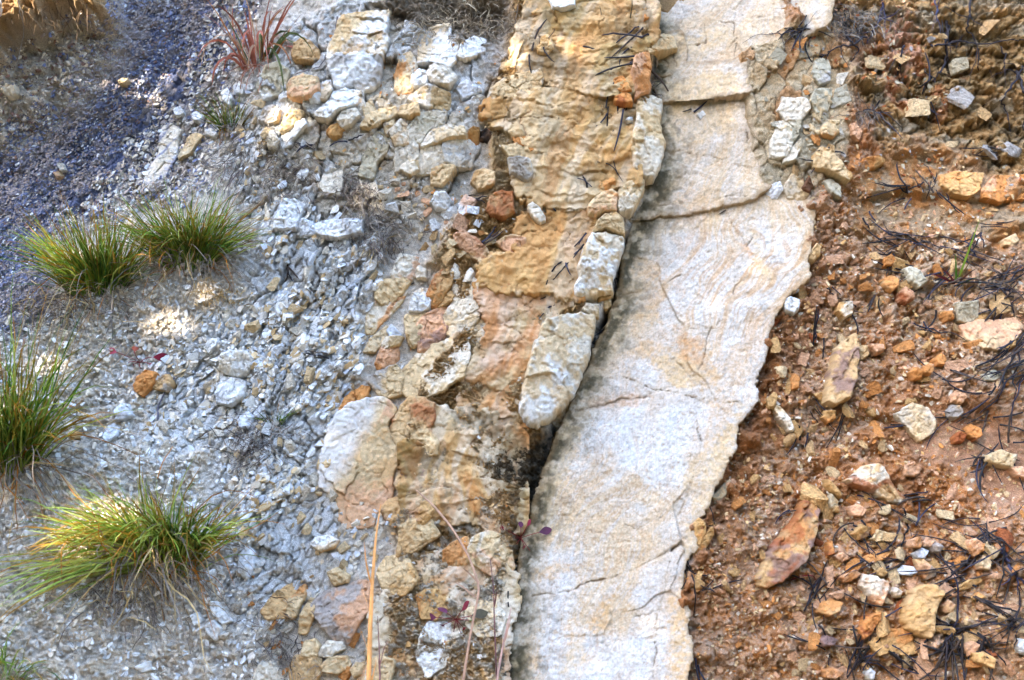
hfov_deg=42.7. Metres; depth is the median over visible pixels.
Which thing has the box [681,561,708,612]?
pine needles
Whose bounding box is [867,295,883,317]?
pine needles
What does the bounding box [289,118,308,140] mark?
stone
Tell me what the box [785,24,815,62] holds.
pine needles
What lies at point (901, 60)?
rubble stone
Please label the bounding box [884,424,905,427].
pine needles
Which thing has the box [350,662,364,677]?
stone
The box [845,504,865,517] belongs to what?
stone
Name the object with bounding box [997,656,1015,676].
rubble pebble
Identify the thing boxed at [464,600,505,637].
rock block
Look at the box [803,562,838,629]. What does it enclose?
pine needles
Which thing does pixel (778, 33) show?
dark root
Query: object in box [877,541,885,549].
rubble pebble
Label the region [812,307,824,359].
pine needles
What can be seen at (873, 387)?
rubble stone
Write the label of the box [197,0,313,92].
red grass
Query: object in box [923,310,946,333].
pine needles
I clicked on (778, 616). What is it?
rubble pebble
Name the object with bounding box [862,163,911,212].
pine needles
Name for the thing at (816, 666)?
rubble pebble
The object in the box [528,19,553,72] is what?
pine needles
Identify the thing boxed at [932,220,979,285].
grass weed
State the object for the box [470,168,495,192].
stone
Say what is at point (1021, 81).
dark root
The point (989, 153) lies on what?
rubble stone
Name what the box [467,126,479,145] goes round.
stone
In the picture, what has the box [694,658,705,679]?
pine needles
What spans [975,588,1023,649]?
pine needles
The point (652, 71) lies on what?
pine needles
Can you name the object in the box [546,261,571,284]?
pine needles
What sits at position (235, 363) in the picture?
rock block
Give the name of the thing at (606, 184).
stone
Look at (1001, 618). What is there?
rubble stone
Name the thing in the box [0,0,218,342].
gravel
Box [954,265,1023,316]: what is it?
pine needles
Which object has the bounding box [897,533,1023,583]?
pine needles
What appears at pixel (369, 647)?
dry straw
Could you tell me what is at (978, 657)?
rock block
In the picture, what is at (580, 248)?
pine needles
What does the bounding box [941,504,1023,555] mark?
pine needles
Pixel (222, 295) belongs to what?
dead grass clump
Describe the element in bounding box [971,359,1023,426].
pine needles
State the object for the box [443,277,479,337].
rock block
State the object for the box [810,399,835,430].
pine needles
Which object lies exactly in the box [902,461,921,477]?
rock block
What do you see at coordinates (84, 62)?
gravel
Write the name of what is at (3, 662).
grass tuft
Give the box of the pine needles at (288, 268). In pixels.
[284,264,298,281]
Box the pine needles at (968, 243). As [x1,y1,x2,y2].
[953,235,1002,279]
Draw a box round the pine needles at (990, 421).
[937,410,1023,431]
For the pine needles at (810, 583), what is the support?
on the stone at (829, 607)
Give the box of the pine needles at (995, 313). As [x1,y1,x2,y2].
[972,256,1018,320]
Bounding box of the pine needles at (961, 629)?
[899,607,1023,658]
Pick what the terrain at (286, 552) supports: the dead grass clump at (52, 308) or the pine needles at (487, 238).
the dead grass clump at (52, 308)
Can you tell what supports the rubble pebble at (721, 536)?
on the terrain at (286, 552)
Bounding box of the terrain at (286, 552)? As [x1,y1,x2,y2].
[0,0,1023,679]
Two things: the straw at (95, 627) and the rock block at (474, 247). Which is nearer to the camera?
the straw at (95, 627)
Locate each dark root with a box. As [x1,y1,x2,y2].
[295,16,337,74]
[743,29,801,52]
[819,36,867,67]
[841,22,859,61]
[845,527,911,576]
[857,0,905,43]
[889,45,904,80]
[889,652,938,679]
[922,13,950,93]
[930,35,1023,68]
[932,0,940,32]
[946,0,993,78]
[983,65,1023,131]
[987,46,1016,82]
[999,550,1023,594]
[1015,70,1023,130]
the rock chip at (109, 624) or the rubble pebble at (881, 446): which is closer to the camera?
the rock chip at (109, 624)
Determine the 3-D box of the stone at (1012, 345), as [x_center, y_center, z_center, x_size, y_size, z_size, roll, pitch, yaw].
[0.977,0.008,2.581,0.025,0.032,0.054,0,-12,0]
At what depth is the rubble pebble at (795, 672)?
2.44 m
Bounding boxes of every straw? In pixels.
[0,599,218,647]
[0,632,48,679]
[12,0,23,73]
[63,330,117,343]
[114,251,194,364]
[156,377,174,419]
[157,446,172,477]
[351,504,380,679]
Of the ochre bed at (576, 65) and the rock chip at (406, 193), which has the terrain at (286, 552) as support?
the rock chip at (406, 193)
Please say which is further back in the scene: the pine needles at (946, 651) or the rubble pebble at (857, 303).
the rubble pebble at (857, 303)
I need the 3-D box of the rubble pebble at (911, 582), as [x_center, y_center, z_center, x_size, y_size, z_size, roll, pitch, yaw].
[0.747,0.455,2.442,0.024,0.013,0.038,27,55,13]
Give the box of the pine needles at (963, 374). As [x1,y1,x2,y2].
[913,353,985,381]
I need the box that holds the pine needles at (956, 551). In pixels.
[913,534,1001,566]
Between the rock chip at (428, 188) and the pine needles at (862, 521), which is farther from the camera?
the rock chip at (428, 188)
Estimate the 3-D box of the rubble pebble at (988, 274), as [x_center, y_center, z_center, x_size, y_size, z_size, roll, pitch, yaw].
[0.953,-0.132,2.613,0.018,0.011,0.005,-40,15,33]
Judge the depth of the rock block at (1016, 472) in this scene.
2.48 m
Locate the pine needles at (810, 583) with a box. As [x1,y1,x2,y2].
[792,561,827,618]
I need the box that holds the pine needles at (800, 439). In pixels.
[786,425,808,454]
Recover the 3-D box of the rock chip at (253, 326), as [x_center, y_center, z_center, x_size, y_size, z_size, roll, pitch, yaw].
[-0.509,-0.027,2.564,0.037,0.024,0.020,-33,3,21]
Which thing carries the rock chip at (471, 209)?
on the terrain at (286, 552)
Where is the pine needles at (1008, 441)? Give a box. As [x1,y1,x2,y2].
[955,411,1023,490]
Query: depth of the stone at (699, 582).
2.46 m
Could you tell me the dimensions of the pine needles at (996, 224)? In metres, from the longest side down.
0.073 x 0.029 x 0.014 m
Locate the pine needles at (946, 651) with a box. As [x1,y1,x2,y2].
[897,574,1006,679]
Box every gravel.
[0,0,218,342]
[0,12,112,136]
[0,259,285,679]
[48,0,262,240]
[120,90,385,633]
[237,234,384,600]
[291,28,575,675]
[686,185,1023,679]
[789,0,1020,219]
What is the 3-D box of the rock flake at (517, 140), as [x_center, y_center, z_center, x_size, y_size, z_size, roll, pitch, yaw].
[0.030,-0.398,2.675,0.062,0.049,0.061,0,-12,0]
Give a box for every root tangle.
[11,0,95,41]
[183,111,280,218]
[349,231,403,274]
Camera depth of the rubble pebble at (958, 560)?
2.42 m
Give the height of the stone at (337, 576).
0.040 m
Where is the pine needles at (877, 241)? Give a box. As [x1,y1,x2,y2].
[862,222,910,253]
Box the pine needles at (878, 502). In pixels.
[857,491,919,526]
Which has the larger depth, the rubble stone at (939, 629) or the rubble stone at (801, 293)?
the rubble stone at (801, 293)
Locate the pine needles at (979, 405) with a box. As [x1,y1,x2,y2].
[926,397,989,448]
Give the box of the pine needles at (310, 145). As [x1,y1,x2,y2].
[294,142,314,152]
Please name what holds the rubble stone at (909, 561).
on the terrain at (286, 552)
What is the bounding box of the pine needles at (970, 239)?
[956,232,983,252]
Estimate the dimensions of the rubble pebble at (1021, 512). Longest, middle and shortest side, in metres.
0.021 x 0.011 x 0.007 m
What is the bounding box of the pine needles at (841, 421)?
[826,406,851,447]
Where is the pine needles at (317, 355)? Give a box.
[305,350,328,358]
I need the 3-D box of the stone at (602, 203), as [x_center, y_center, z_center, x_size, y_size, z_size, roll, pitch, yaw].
[0.182,-0.272,2.651,0.067,0.061,0.079,0,-12,0]
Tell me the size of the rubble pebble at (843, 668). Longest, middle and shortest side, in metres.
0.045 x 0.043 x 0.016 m
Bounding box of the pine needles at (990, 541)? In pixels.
[933,522,1023,596]
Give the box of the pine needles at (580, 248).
[573,231,597,257]
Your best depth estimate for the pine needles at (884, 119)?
2.72 m
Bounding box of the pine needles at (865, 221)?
[862,211,875,228]
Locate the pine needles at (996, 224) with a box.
[980,220,1015,228]
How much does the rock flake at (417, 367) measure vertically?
0.143 m
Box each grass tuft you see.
[0,192,175,345]
[0,264,175,558]
[0,516,216,674]
[0,616,60,679]
[7,454,284,637]
[86,174,280,311]
[190,86,254,147]
[246,401,301,434]
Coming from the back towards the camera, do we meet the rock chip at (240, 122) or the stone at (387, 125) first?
the rock chip at (240, 122)
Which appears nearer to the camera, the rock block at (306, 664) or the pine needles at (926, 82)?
the rock block at (306, 664)
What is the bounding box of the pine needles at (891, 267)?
[867,246,918,291]
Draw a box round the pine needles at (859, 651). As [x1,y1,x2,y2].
[828,596,872,679]
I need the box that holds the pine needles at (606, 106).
[605,80,623,151]
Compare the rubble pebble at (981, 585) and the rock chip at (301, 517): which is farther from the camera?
the rock chip at (301, 517)
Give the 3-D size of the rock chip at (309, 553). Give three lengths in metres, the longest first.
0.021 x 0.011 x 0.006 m
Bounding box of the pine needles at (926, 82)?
[920,53,931,93]
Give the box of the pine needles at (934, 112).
[930,101,939,130]
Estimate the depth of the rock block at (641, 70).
2.66 m
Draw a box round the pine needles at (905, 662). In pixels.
[862,644,939,679]
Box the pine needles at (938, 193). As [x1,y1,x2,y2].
[909,170,965,214]
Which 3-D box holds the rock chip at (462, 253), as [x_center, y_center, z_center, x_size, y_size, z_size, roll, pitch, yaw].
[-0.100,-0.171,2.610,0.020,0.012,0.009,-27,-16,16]
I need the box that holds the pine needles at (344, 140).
[329,134,363,146]
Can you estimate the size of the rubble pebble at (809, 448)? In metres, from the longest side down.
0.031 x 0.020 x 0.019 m
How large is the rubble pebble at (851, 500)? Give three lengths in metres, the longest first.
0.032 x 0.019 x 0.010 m
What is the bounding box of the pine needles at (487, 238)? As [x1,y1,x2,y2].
[481,227,502,244]
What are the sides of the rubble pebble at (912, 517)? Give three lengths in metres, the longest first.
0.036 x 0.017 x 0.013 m
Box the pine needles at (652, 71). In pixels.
[583,32,668,91]
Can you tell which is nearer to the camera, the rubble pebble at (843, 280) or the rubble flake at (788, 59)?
the rubble pebble at (843, 280)
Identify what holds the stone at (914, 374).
on the terrain at (286, 552)
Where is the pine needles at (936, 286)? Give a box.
[922,262,985,303]
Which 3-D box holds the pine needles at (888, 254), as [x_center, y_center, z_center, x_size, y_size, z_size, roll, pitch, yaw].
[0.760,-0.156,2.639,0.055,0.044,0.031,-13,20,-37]
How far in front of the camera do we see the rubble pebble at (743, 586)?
2.49 m
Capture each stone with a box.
[1,83,19,100]
[53,172,64,180]
[57,162,67,172]
[102,423,120,441]
[113,403,135,421]
[118,78,131,87]
[133,370,158,397]
[135,661,151,672]
[153,374,176,392]
[173,106,185,117]
[190,612,204,626]
[191,111,204,124]
[204,128,217,139]
[204,338,220,354]
[204,620,222,640]
[209,601,222,616]
[215,611,232,624]
[221,87,234,108]
[233,83,245,95]
[237,411,254,429]
[245,83,254,91]
[258,104,281,126]
[266,130,279,151]
[279,132,294,149]
[285,584,307,619]
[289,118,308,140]
[298,597,314,634]
[300,638,321,657]
[309,92,320,104]
[310,534,339,552]
[317,452,330,468]
[318,639,346,657]
[319,655,351,674]
[320,80,333,102]
[326,123,344,140]
[327,567,350,586]
[336,108,361,130]
[338,390,355,410]
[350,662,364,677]
[354,385,370,399]
[360,106,397,131]
[362,98,375,116]
[363,325,388,353]
[381,335,404,348]
[383,119,395,136]
[386,324,401,335]
[398,101,419,120]
[399,159,419,176]
[410,68,428,89]
[414,265,427,280]
[429,191,452,212]
[437,289,455,307]
[456,79,482,101]
[458,194,476,215]
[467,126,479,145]
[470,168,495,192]
[480,128,491,143]
[485,190,514,221]
[495,234,525,251]
[526,202,545,224]
[536,34,553,55]
[581,303,598,319]
[586,188,617,218]
[597,295,611,301]
[598,177,615,190]
[604,299,611,313]
[612,93,632,107]
[613,75,631,92]
[693,578,704,592]
[771,337,780,352]
[772,405,793,433]
[782,296,799,315]
[785,379,790,393]
[790,373,799,391]
[792,610,806,622]
[794,287,807,298]
[796,437,807,444]
[798,352,809,365]
[799,483,828,511]
[801,177,812,192]
[807,423,818,432]
[808,243,821,264]
[808,333,816,342]
[810,289,823,303]
[812,392,821,401]
[814,537,823,546]
[814,598,842,616]
[819,410,835,424]
[819,635,837,646]
[821,179,841,201]
[821,479,841,498]
[821,667,843,678]
[824,541,834,555]
[825,255,844,263]
[825,626,834,636]
[827,493,839,513]
[828,447,840,467]
[828,558,842,567]
[829,590,844,599]
[832,552,849,562]
[833,301,852,321]
[838,505,844,513]
[838,570,860,582]
[841,530,852,544]
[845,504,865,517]
[848,121,861,143]
[850,524,871,540]
[856,611,881,639]
[859,344,868,360]
[859,593,869,605]
[862,667,875,679]
[863,380,882,397]
[864,55,884,69]
[866,406,877,417]
[868,343,884,356]
[868,529,886,542]
[869,420,883,436]
[872,567,887,577]
[875,609,889,637]
[878,275,898,293]
[881,254,894,268]
[883,532,904,541]
[887,568,899,586]
[890,587,902,598]
[892,256,909,271]
[892,339,914,352]
[893,53,910,63]
[894,286,914,305]
[894,598,903,609]
[896,280,912,292]
[897,565,916,575]
[900,266,926,290]
[904,98,929,116]
[904,537,922,548]
[905,367,923,381]
[905,556,913,565]
[910,547,928,558]
[912,559,935,580]
[913,656,939,679]
[917,376,930,381]
[921,340,930,351]
[921,363,933,376]
[921,537,933,547]
[926,36,935,42]
[928,542,943,553]
[929,353,946,367]
[935,625,955,634]
[937,598,955,613]
[938,33,947,38]
[938,310,954,323]
[943,564,960,581]
[944,86,973,108]
[944,359,968,374]
[944,405,963,420]
[945,141,957,147]
[948,57,968,75]
[948,388,967,404]
[949,431,966,444]
[950,377,965,388]
[955,628,979,642]
[960,641,979,656]
[961,424,982,442]
[962,339,982,348]
[965,538,984,557]
[965,660,981,667]
[974,554,991,570]
[975,106,991,120]
[975,308,987,319]
[975,602,991,611]
[979,20,999,34]
[981,145,997,159]
[985,649,997,656]
[989,290,1010,316]
[995,527,1013,551]
[997,614,1007,626]
[998,141,1021,157]
[1006,336,1015,349]
[1014,638,1023,654]
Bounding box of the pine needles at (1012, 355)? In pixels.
[968,332,1023,397]
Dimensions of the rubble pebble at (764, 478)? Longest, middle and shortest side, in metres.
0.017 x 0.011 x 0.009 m
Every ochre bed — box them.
[364,550,521,679]
[396,402,529,534]
[454,275,573,417]
[472,209,596,303]
[478,86,642,211]
[498,0,660,98]
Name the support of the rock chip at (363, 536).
on the terrain at (286, 552)
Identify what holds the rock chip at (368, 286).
on the terrain at (286, 552)
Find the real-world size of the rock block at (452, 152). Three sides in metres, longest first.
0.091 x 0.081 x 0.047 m
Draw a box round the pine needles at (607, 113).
[596,106,626,125]
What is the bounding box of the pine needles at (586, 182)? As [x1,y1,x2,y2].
[577,175,591,187]
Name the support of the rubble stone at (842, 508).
on the terrain at (286, 552)
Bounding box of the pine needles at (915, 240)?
[884,231,941,258]
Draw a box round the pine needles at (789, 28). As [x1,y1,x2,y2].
[777,15,831,39]
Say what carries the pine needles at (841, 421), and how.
on the terrain at (286, 552)
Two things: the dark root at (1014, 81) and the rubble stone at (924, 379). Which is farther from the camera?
the dark root at (1014, 81)
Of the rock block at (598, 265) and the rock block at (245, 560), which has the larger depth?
the rock block at (598, 265)
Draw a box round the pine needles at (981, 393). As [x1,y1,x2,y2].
[941,374,1003,433]
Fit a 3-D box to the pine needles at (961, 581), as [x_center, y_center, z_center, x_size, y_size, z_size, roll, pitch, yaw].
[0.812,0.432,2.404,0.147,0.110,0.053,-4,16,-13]
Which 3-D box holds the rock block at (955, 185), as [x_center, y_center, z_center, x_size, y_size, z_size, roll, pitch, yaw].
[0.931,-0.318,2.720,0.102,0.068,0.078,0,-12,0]
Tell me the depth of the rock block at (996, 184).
2.70 m
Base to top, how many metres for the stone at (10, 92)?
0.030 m
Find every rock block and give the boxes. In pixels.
[143,123,183,188]
[178,133,204,160]
[214,376,247,407]
[218,349,254,378]
[237,546,257,579]
[252,661,284,679]
[256,61,290,100]
[260,580,300,619]
[273,198,305,232]
[279,108,305,134]
[286,73,320,103]
[288,654,322,679]
[291,37,320,66]
[298,218,314,238]
[310,579,369,645]
[314,218,364,241]
[315,87,364,124]
[318,171,343,195]
[326,9,391,63]
[326,51,383,95]
[356,654,395,679]
[358,131,390,181]
[365,290,407,334]
[368,364,404,399]
[374,277,410,305]
[374,346,399,369]
[376,554,419,596]
[380,497,434,524]
[389,119,408,146]
[389,395,439,456]
[390,253,419,282]
[393,51,418,95]
[393,141,419,172]
[393,463,437,492]
[396,519,440,556]
[403,312,426,348]
[406,83,451,110]
[407,110,447,144]
[408,288,430,312]
[416,23,458,67]
[416,144,445,176]
[416,306,448,352]
[416,620,451,677]
[420,124,467,149]
[426,64,457,90]
[426,269,453,309]
[430,163,456,187]
[442,139,475,171]
[442,536,469,566]
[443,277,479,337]
[453,230,489,261]
[457,36,486,62]
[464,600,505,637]
[467,530,515,578]
[481,251,504,261]
[507,156,533,181]
[519,312,595,429]
[548,0,575,11]
[552,402,569,429]
[573,232,624,302]
[592,211,624,237]
[617,179,644,218]
[630,51,651,101]
[631,95,665,185]
[648,33,677,60]
[690,518,705,545]
[692,527,713,554]
[712,480,730,503]
[754,500,819,588]
[765,181,782,198]
[783,173,808,200]
[810,147,852,185]
[819,333,859,408]
[820,120,839,140]
[842,463,904,503]
[856,574,888,605]
[893,402,935,442]
[898,584,944,638]
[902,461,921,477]
[937,171,983,200]
[952,300,978,324]
[957,317,1023,351]
[967,651,995,668]
[979,174,1023,206]
[983,449,1017,468]
[1005,466,1023,480]
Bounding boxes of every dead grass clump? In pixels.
[0,276,147,355]
[26,555,241,659]
[186,277,277,317]
[196,390,314,481]
[222,593,331,679]
[228,124,326,222]
[314,199,432,279]
[315,165,398,224]
[651,78,662,98]
[833,92,892,130]
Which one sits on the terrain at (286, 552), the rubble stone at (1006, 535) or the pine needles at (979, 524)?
the rubble stone at (1006, 535)
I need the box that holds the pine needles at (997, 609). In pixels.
[939,552,1023,652]
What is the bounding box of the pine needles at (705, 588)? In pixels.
[701,579,739,592]
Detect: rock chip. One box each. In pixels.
[106,617,119,627]
[158,418,169,433]
[172,331,180,340]
[175,349,185,353]
[175,399,187,413]
[177,417,182,425]
[190,416,203,427]
[205,571,212,579]
[213,429,223,436]
[226,319,235,329]
[232,331,240,339]
[237,117,245,125]
[244,320,260,332]
[245,137,254,145]
[250,99,265,107]
[251,115,256,124]
[253,403,264,417]
[254,568,261,573]
[259,298,266,305]
[260,127,270,139]
[261,422,271,434]
[262,372,267,379]
[266,277,279,290]
[269,620,277,629]
[272,345,285,357]
[272,590,283,595]
[275,125,281,135]
[281,623,293,632]
[284,440,295,455]
[284,507,288,514]
[286,373,295,389]
[287,303,302,314]
[288,326,304,335]
[288,355,299,364]
[290,257,300,263]
[295,241,302,249]
[296,168,308,179]
[296,511,306,523]
[297,282,304,289]
[299,139,307,148]
[300,485,310,499]
[301,523,312,534]
[302,501,313,508]
[303,266,311,279]
[303,366,316,384]
[304,390,309,404]
[305,548,312,557]
[307,249,318,264]
[309,324,317,333]
[309,472,318,486]
[313,151,325,159]
[314,491,321,496]
[315,515,321,522]
[316,501,320,509]
[317,316,329,324]
[317,656,321,664]
[321,301,335,310]
[322,247,329,254]
[323,520,329,527]
[327,488,338,501]
[337,363,344,370]
[337,541,350,553]
[338,666,350,679]
[339,559,347,568]
[342,262,351,270]
[342,382,350,393]
[344,298,353,307]
[345,552,351,560]
[348,283,356,288]
[348,632,360,647]
[350,527,357,533]
[351,520,360,526]
[353,540,361,547]
[354,313,359,322]
[360,181,378,197]
[360,532,368,540]
[364,280,371,291]
[365,302,374,311]
[372,509,377,518]
[372,528,386,540]
[378,188,392,199]
[385,201,398,213]
[385,514,391,525]
[390,178,399,184]
[397,190,409,196]
[401,201,410,211]
[407,212,416,218]
[418,232,422,239]
[420,242,428,250]
[421,198,430,204]
[423,185,433,192]
[423,207,431,216]
[429,218,440,230]
[429,230,437,239]
[431,243,437,254]
[440,205,457,219]
[440,247,455,266]
[446,238,457,248]
[450,263,461,278]
[452,212,469,230]
[456,251,465,257]
[463,268,474,281]
[467,205,478,214]
[468,229,476,232]
[473,219,482,227]
[483,237,495,246]
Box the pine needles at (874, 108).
[872,100,879,119]
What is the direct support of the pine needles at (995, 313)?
on the rock block at (993, 335)
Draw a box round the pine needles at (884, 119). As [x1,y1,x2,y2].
[863,109,902,138]
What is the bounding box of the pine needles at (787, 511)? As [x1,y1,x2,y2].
[775,510,795,523]
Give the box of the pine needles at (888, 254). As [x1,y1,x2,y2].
[877,251,894,274]
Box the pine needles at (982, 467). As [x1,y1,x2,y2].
[970,442,1001,502]
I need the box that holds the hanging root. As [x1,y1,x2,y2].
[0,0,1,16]
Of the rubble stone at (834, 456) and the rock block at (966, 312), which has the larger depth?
the rock block at (966, 312)
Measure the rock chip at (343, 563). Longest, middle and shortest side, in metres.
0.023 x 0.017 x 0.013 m
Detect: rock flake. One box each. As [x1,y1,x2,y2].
[401,336,470,398]
[415,588,450,621]
[470,315,484,343]
[487,68,543,98]
[501,142,529,157]
[511,36,525,68]
[512,136,533,150]
[768,118,801,160]
[770,120,786,130]
[776,97,810,121]
[781,141,799,164]
[808,123,820,135]
[809,88,831,113]
[811,58,830,85]
[830,84,851,108]
[861,155,884,170]
[862,551,891,562]
[865,627,913,655]
[894,641,917,655]
[953,577,981,590]
[970,592,986,599]
[980,370,1001,381]
[998,234,1018,247]
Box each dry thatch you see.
[384,0,533,61]
[794,0,897,48]
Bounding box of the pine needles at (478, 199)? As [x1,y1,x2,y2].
[468,194,487,203]
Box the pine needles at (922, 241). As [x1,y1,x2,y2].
[869,218,990,266]
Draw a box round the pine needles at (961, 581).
[938,554,997,598]
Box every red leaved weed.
[109,346,166,368]
[430,601,487,635]
[500,519,551,550]
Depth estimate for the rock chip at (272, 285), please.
2.58 m
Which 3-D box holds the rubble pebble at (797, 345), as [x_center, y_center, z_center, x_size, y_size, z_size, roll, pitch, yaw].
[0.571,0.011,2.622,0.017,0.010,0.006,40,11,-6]
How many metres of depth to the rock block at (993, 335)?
2.57 m
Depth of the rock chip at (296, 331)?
2.57 m
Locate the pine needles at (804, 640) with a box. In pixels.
[784,624,870,649]
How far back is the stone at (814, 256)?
2.63 m
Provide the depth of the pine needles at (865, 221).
2.66 m
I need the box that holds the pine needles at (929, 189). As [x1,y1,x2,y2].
[909,164,936,199]
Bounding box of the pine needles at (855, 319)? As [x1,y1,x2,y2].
[846,300,863,333]
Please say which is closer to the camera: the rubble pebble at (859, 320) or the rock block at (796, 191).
the rubble pebble at (859, 320)
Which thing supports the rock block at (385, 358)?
on the rock block at (387, 381)
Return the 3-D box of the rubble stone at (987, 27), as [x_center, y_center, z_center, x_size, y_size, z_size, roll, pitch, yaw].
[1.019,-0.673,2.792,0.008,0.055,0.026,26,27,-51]
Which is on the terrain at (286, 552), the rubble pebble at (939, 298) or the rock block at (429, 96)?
the rubble pebble at (939, 298)
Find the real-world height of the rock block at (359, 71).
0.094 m
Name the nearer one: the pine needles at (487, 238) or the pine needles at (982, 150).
the pine needles at (487, 238)
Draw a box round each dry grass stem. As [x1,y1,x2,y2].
[376,616,388,679]
[416,490,493,679]
[490,560,496,676]
[496,608,511,679]
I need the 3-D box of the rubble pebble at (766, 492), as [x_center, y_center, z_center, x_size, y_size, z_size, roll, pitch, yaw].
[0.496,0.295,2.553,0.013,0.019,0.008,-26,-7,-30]
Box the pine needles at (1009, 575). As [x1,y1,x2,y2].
[969,519,1023,603]
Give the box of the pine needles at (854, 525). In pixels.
[833,522,896,553]
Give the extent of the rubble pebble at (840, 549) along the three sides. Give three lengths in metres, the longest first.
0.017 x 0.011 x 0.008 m
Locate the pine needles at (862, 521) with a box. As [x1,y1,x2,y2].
[844,520,881,567]
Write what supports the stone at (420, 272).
on the terrain at (286, 552)
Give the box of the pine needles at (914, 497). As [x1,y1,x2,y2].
[896,491,931,505]
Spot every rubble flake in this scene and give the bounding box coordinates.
[769,47,786,64]
[785,54,791,63]
[792,164,798,176]
[795,37,806,47]
[801,74,811,86]
[807,169,816,176]
[808,133,820,145]
[812,106,823,122]
[826,144,834,149]
[836,71,848,84]
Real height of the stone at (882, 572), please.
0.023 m
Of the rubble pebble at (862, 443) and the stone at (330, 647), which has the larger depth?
the rubble pebble at (862, 443)
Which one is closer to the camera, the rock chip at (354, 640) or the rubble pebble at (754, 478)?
the rock chip at (354, 640)
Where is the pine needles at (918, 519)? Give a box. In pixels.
[901,499,935,546]
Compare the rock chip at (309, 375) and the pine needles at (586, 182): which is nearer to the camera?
the rock chip at (309, 375)
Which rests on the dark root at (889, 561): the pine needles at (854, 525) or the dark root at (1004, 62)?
the pine needles at (854, 525)
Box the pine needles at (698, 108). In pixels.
[683,101,706,112]
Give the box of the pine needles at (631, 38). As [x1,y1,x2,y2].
[612,26,648,56]
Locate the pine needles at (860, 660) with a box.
[845,634,881,679]
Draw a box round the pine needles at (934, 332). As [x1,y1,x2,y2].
[912,323,965,340]
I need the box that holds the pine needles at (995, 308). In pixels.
[978,265,1023,321]
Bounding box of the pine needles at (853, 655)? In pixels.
[830,588,901,675]
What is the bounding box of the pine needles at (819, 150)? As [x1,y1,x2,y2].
[799,147,844,172]
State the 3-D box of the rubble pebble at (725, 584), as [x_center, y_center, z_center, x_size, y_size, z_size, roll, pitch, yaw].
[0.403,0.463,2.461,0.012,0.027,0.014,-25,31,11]
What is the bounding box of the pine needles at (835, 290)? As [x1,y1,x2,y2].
[827,286,840,298]
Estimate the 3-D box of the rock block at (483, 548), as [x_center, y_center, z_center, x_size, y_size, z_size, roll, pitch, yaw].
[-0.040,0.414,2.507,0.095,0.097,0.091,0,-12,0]
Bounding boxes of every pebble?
[67,430,82,439]
[625,117,632,123]
[694,571,702,580]
[697,110,705,119]
[717,533,725,544]
[721,579,730,591]
[728,567,740,576]
[730,496,745,510]
[741,580,745,591]
[749,510,755,520]
[750,474,760,484]
[759,549,765,558]
[760,600,772,607]
[761,475,767,482]
[762,489,770,495]
[764,392,777,409]
[771,612,782,620]
[775,366,786,377]
[779,427,785,434]
[781,462,790,471]
[782,477,792,491]
[783,433,795,446]
[784,610,792,617]
[787,650,796,661]
[791,669,801,676]
[792,420,803,437]
[794,342,801,348]
[798,658,808,671]
[803,382,812,392]
[805,440,814,455]
[805,615,821,625]
[806,368,813,373]
[806,562,822,573]
[808,632,821,650]
[810,591,832,608]
[810,661,820,670]
[815,349,821,356]
[819,524,831,531]
[820,317,826,322]
[822,505,833,519]
[824,565,833,588]
[825,466,840,477]
[826,339,832,346]
[827,292,837,306]
[828,269,835,279]
[837,334,845,342]
[837,652,848,667]
[837,665,851,679]
[838,546,843,552]
[840,277,846,283]
[841,221,847,230]
[842,403,854,418]
[845,557,861,572]
[845,638,854,644]
[846,496,859,504]
[850,257,860,264]
[851,603,857,614]
[853,301,860,307]
[856,317,863,323]
[858,280,873,291]
[858,367,869,376]
[858,440,867,448]
[859,274,866,280]
[859,400,868,408]
[860,659,869,669]
[863,494,869,501]
[866,522,878,534]
[869,251,882,259]
[871,560,887,576]
[875,295,885,306]
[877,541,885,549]
[878,337,885,348]
[878,440,885,451]
[878,504,890,514]
[884,234,896,243]
[885,597,892,603]
[890,366,896,374]
[895,546,904,560]
[897,246,904,253]
[897,484,903,490]
[901,317,909,325]
[902,358,908,366]
[902,513,920,523]
[902,655,910,667]
[905,397,916,403]
[905,576,919,589]
[907,249,915,259]
[917,304,924,314]
[918,330,925,335]
[919,639,928,659]
[922,300,931,307]
[924,528,929,537]
[928,558,941,573]
[931,333,943,340]
[931,383,942,398]
[932,263,943,278]
[934,296,943,301]
[936,509,954,519]
[939,529,948,535]
[939,582,956,597]
[943,552,950,560]
[944,609,960,621]
[945,248,953,257]
[945,482,957,499]
[948,531,967,549]
[949,259,956,272]
[953,322,959,332]
[954,556,965,567]
[966,527,976,535]
[970,611,975,620]
[971,271,976,283]
[979,581,984,589]
[981,516,998,531]
[982,666,989,673]
[983,543,1000,559]
[985,271,992,276]
[988,573,1001,578]
[990,627,1001,640]
[991,502,996,509]
[993,264,1004,269]
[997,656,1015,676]
[1001,502,1010,508]
[1003,603,1022,610]
[1012,563,1019,572]
[1014,625,1023,631]
[1019,510,1023,518]
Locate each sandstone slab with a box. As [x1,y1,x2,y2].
[317,396,397,529]
[509,192,815,679]
[629,99,775,219]
[652,29,751,104]
[655,0,834,77]
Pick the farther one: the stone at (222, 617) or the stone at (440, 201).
the stone at (440, 201)
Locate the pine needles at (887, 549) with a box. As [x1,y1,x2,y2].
[841,517,918,577]
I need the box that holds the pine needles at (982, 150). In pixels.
[962,146,1001,156]
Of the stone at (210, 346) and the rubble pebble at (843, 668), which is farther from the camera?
the stone at (210, 346)
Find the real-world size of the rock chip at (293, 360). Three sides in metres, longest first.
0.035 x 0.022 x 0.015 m
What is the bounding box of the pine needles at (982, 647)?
[964,636,1008,679]
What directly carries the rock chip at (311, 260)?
on the terrain at (286, 552)
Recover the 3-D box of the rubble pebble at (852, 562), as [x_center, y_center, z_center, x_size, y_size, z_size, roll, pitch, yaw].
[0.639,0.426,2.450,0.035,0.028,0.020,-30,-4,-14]

